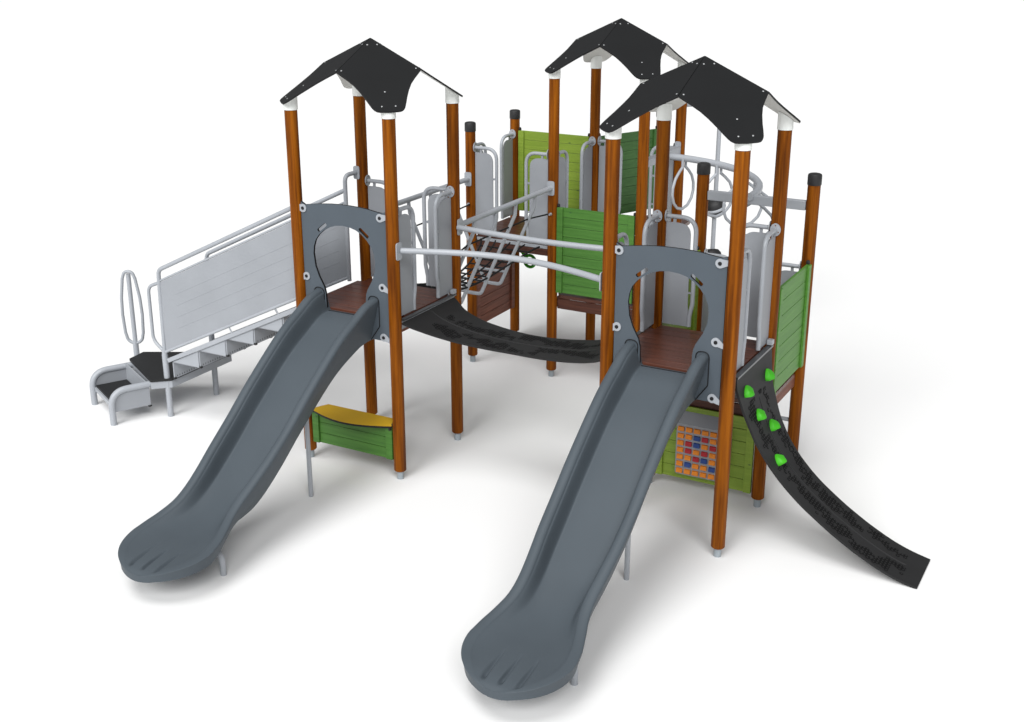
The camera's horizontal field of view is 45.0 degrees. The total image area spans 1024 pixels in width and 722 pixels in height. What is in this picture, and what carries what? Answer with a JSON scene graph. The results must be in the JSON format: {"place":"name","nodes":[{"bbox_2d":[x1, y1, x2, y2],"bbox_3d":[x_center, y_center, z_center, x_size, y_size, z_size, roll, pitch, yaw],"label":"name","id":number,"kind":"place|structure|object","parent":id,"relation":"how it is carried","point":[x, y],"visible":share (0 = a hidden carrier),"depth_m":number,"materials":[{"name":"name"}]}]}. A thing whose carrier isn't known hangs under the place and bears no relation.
{"place":"outdoors","nodes":[
{"label":"outdoors","id":0,"kind":"place"},
{"bbox_2d":[0,0,1023,721],"bbox_3d":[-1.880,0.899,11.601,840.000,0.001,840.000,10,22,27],"label":"ground","id":1,"kind":"structure","parent":0,"point":[142,140],"depth_m":12.91,"materials":[{"name":"white"}]},
{"bbox_2d":[89,18,929,700],"bbox_3d":[-0.139,-0.762,10.615,6.702,3.806,7.237,-7,21,-20],"label":"play structure","id":2,"kind":"object","parent":1,"relation":"on","point":[695,384],"visible":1,"depth_m":10.40,"materials":[{"name":"grey plastic"}]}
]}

